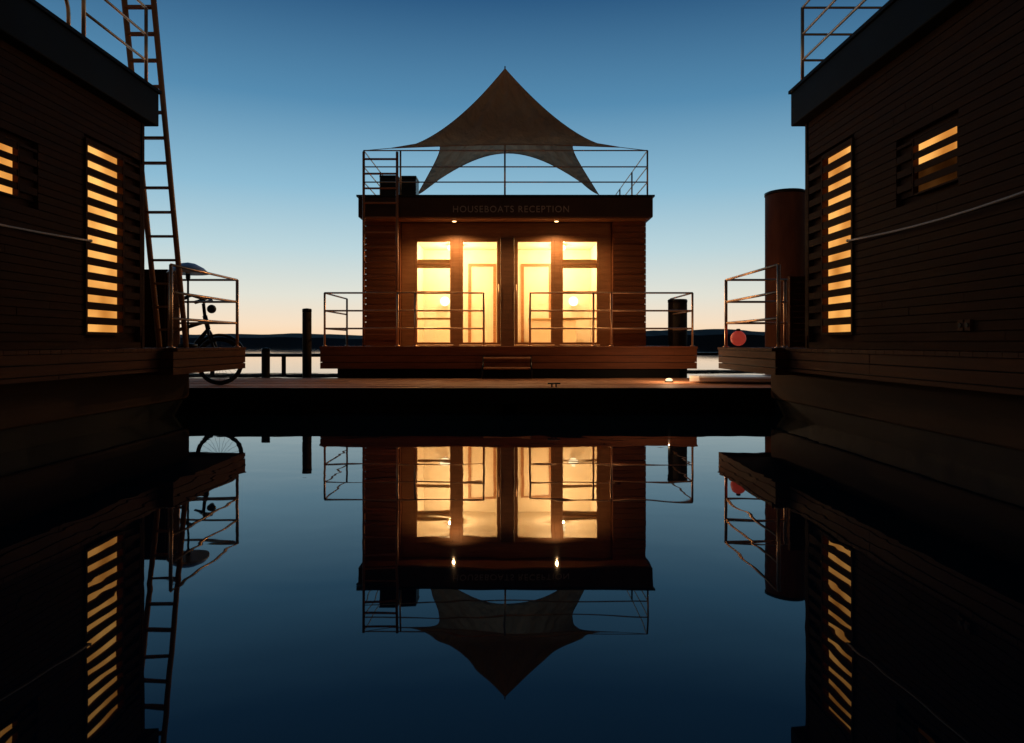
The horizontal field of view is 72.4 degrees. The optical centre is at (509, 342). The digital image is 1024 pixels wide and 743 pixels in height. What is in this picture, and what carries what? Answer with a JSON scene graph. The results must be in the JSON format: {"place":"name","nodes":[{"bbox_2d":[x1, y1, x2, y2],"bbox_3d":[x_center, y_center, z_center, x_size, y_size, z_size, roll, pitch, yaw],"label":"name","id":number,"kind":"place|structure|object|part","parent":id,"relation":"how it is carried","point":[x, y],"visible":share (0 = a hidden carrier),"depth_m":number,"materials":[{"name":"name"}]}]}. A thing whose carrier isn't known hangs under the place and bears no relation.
{"place":"outdoors","nodes":[
{"label":"outdoors","id":0,"kind":"place"},
{"bbox_2d":[36,0,888,334],"label":"sky","id":1,"kind":"structure","parent":0,"point":[274,107],"materials":[{"name":"blue"}]},
{"bbox_2d":[180,329,764,343],"bbox_3d":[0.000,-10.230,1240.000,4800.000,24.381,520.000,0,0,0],"label":"hills","id":2,"kind":"structure","parent":0,"point":[708,336],"depth_m":996.46,"materials":[{"name":"black"}]},
{"bbox_2d":[0,344,1023,742],"bbox_3d":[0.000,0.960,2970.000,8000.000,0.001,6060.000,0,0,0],"label":"water","id":3,"kind":"structure","parent":0,"point":[510,574],"depth_m":2.82,"materials":[{"name":"blue liquid"}]},
{"bbox_2d":[0,0,245,452],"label":"houseboat","id":4,"kind":"object","parent":3,"relation":"on","point":[79,112],"visible":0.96,"depth_m":6.67,"materials":[{"name":"wood"}]},
{"bbox_2d":[0,133,18,197],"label":"window","id":5,"kind":"structure","parent":4,"relation":"in","point":[9,147],"depth_m":5.79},
{"bbox_2d":[79,137,124,334],"bbox_3d":[-4.136,-1.035,7.110,0.072,1.910,0.680,0,0,0],"label":"window","id":6,"kind":"structure","parent":4,"relation":"in","point":[104,168],"depth_m":7.12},
{"bbox_2d":[121,0,188,347],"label":"ladder","id":7,"kind":"object","parent":4,"relation":"on","point":[131,60],"visible":0.78,"depth_m":8.53,"materials":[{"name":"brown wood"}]},
{"bbox_2d":[145,269,177,346],"bbox_3d":[-4.775,-0.465,9.550,0.390,1.041,0.380,0,0,0],"label":"storage cabinet","id":8,"kind":"object","parent":4,"relation":"on","point":[161,275],"visible":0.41,"depth_m":9.38,"materials":[{"name":"wood"}]},
{"bbox_3d":[-4.775,-0.450,9.386,0.310,0.960,0.021,0,0,0],"label":"door","id":9,"kind":"part","parent":8,"relation":"part of","materials":[{"name":"black wood"}]},
{"bbox_2d":[166,262,207,347],"bbox_3d":[-4.300,-0.507,9.350,0.530,1.135,0.530,0,0,0],"label":"patio heater","id":10,"kind":"object","parent":4,"relation":"on","point":[188,273],"visible":0.77,"depth_m":9.32,"materials":[{"name":"metal"}]},
{"bbox_2d":[261,348,269,377],"bbox_3d":[-4.500,1.022,12.900,0.155,1.875,0.154,0,0,0],"label":"mooring pile","id":11,"kind":"object","parent":3,"relation":"in","point":[265,362],"visible":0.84,"depth_m":12.84,"materials":[{"name":"wood"}]},
{"bbox_2d":[245,353,321,365],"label":"jetty","id":12,"kind":"object","parent":3,"relation":"in","point":[283,355],"visible":0.02,"depth_m":29.20,"materials":[{"name":"brown wood"}]},
{"bbox_2d":[302,308,311,377],"bbox_3d":[-4.060,0.632,14.000,0.185,2.655,0.185,0,0,0],"label":"mooring pile","id":13,"kind":"object","parent":3,"relation":"in","point":[306,342],"visible":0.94,"depth_m":13.92,"materials":[{"name":"wood"}]},
{"bbox_2d":[187,378,772,411],"bbox_3d":[0.000,0.959,11.049,30.000,0.803,2.698,0,0,0],"label":"pontoon","id":14,"kind":"object","parent":3,"relation":"on","point":[456,394],"visible":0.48,"depth_m":9.76,"materials":[{"name":"wood"}]},
{"bbox_2d":[180,296,245,384],"bbox_3d":[-4.805,-0.040,10.300,1.828,1.320,0.659,0,0,0],"label":"bicycle","id":15,"kind":"object","parent":14,"relation":"on","point":[200,340],"visible":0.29,"depth_m":10.28,"materials":[{"name":"metal"}]},
{"bbox_2d":[482,356,531,378],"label":"boarding steps","id":16,"kind":"structure","parent":14,"relation":"on","point":[530,367],"depth_m":12.19,"materials":[{"name":"brown wood"}]},
{"bbox_2d":[690,375,770,382],"bbox_3d":[4.050,0.552,10.900,2.500,0.095,0.840,0,0,0],"label":"paddle board","id":17,"kind":"object","parent":14,"relation":"on","point":[736,378],"visible":0.45,"depth_m":10.62,"materials":[{"name":"plastic"}]},
{"bbox_2d":[319,150,697,377],"bbox_3d":[-0.025,-1.216,16.057,6.750,5.153,7.134,0,0,0],"label":"houseboat","id":18,"kind":"object","parent":3,"relation":"on","point":[480,277],"visible":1,"depth_m":14.00,"materials":[{"name":"wood"},{"name":"glass"},{"name":"dark metal"}]},
{"bbox_2d":[362,151,397,345],"bbox_3d":[-2.480,-1.800,13.400,0.692,3.720,0.070,0,0,0],"label":"ladder","id":19,"kind":"object","parent":18,"relation":"on","point":[363,242],"visible":0.85,"depth_m":13.38,"materials":[{"name":"brown metal"}]},
{"bbox_2d":[379,175,399,194],"bbox_3d":[-2.440,-3.128,14.325,0.380,0.504,0.490,0,0,0],"label":"storage box","id":20,"kind":"object","parent":18,"relation":"on","point":[387,178],"visible":0.4,"depth_m":14.10,"materials":[{"name":"metal"}]},
{"bbox_2d":[401,176,418,194],"bbox_3d":[-2.060,-3.128,14.375,0.340,0.504,0.490,0,0,0],"label":"storage box","id":21,"kind":"object","parent":18,"relation":"on","point":[409,188],"visible":0.53,"depth_m":14.15,"materials":[{"name":"metal"}]},
{"bbox_2d":[414,238,452,344],"bbox_3d":[-1.555,-1.052,14.348,0.790,2.176,0.195,0,0,0],"label":"window","id":22,"kind":"structure","parent":18,"relation":"in","point":[418,263],"depth_m":14.25,"materials":[{"name":"brown wood"}]},
{"bbox_2d":[459,238,500,344],"bbox_3d":[-0.611,-1.052,14.249,0.842,2.176,0.122,0,0,0],"label":"door","id":23,"kind":"structure","parent":18,"relation":"in","point":[461,240],"depth_m":14.25,"materials":[{"name":"brown wood"}]},
{"bbox_2d":[372,66,641,194],"bbox_3d":[-0.085,-4.788,16.376,5.585,3.824,5.259,0,0,0],"label":"sail canopy","id":24,"kind":"object","parent":18,"relation":"on","point":[505,110],"visible":0.97,"depth_m":16.05,"materials":[{"name":"fabric"}]},
{"bbox_2d":[514,238,554,344],"bbox_3d":[0.499,-1.052,14.249,0.822,2.176,0.122,0,0,0],"label":"door","id":25,"kind":"structure","parent":18,"relation":"in","point":[516,240],"depth_m":14.25,"materials":[{"name":"brown wood"}]},
{"bbox_2d":[528,318,575,341],"bbox_3d":[1.050,-0.281,17.100,1.200,0.639,0.500,0,0,0],"label":"reception counter","id":26,"kind":"object","parent":18,"relation":"on","point":[544,335],"visible":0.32,"depth_m":16.90,"materials":[{"name":"paint"}]},
{"bbox_2d":[560,238,599,344],"bbox_3d":[1.425,-1.052,14.348,0.810,2.176,0.195,0,0,0],"label":"window","id":27,"kind":"structure","parent":18,"relation":"in","point":[564,263],"depth_m":14.25,"materials":[{"name":"brown wood"}]},
{"bbox_2d":[668,299,687,377],"bbox_3d":[3.400,0.532,14.200,0.391,2.855,0.391,0,0,0],"label":"mooring pile","id":28,"kind":"object","parent":3,"relation":"in","point":[677,338],"visible":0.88,"depth_m":14.04,"materials":[{"name":"wood"}]},
{"bbox_2d":[697,352,718,354],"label":"jetty","id":29,"kind":"object","parent":3,"relation":"in","point":[707,353],"depth_m":33.20,"materials":[{"name":"brown wood"}]},
{"bbox_2d":[764,188,804,374],"bbox_3d":[5.240,-0.458,13.300,0.772,4.835,0.772,0,0,0],"label":"mooring pile","id":30,"kind":"object","parent":3,"relation":"in","point":[785,228],"visible":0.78,"depth_m":12.99,"materials":[{"name":"metal"}]},
{"bbox_2d":[718,0,1023,479],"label":"houseboat","id":31,"kind":"object","parent":3,"relation":"on","point":[906,293],"visible":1,"depth_m":5.80,"materials":[{"name":"wood"}]},
{"bbox_2d":[730,329,745,345],"bbox_3d":[3.170,-0.079,9.720,0.210,0.238,0.210,0,0,0],"label":"round buoy","id":32,"kind":"object","parent":31,"relation":"on","point":[738,337],"visible":1,"depth_m":9.65,"materials":[{"name":"plastic"}]},
{"bbox_2d":[821,137,858,334],"bbox_3d":[3.346,-1.035,7.110,0.072,1.910,0.680,0,0,0],"label":"window","id":33,"kind":"structure","parent":31,"relation":"in","point":[837,165],"depth_m":7.13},
{"bbox_2d":[912,115,960,195],"bbox_3d":[3.355,-1.455,5.495,0.054,0.480,0.600,0,0,0],"label":"window","id":34,"kind":"structure","parent":31,"relation":"in","point":[935,156],"depth_m":5.51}
]}

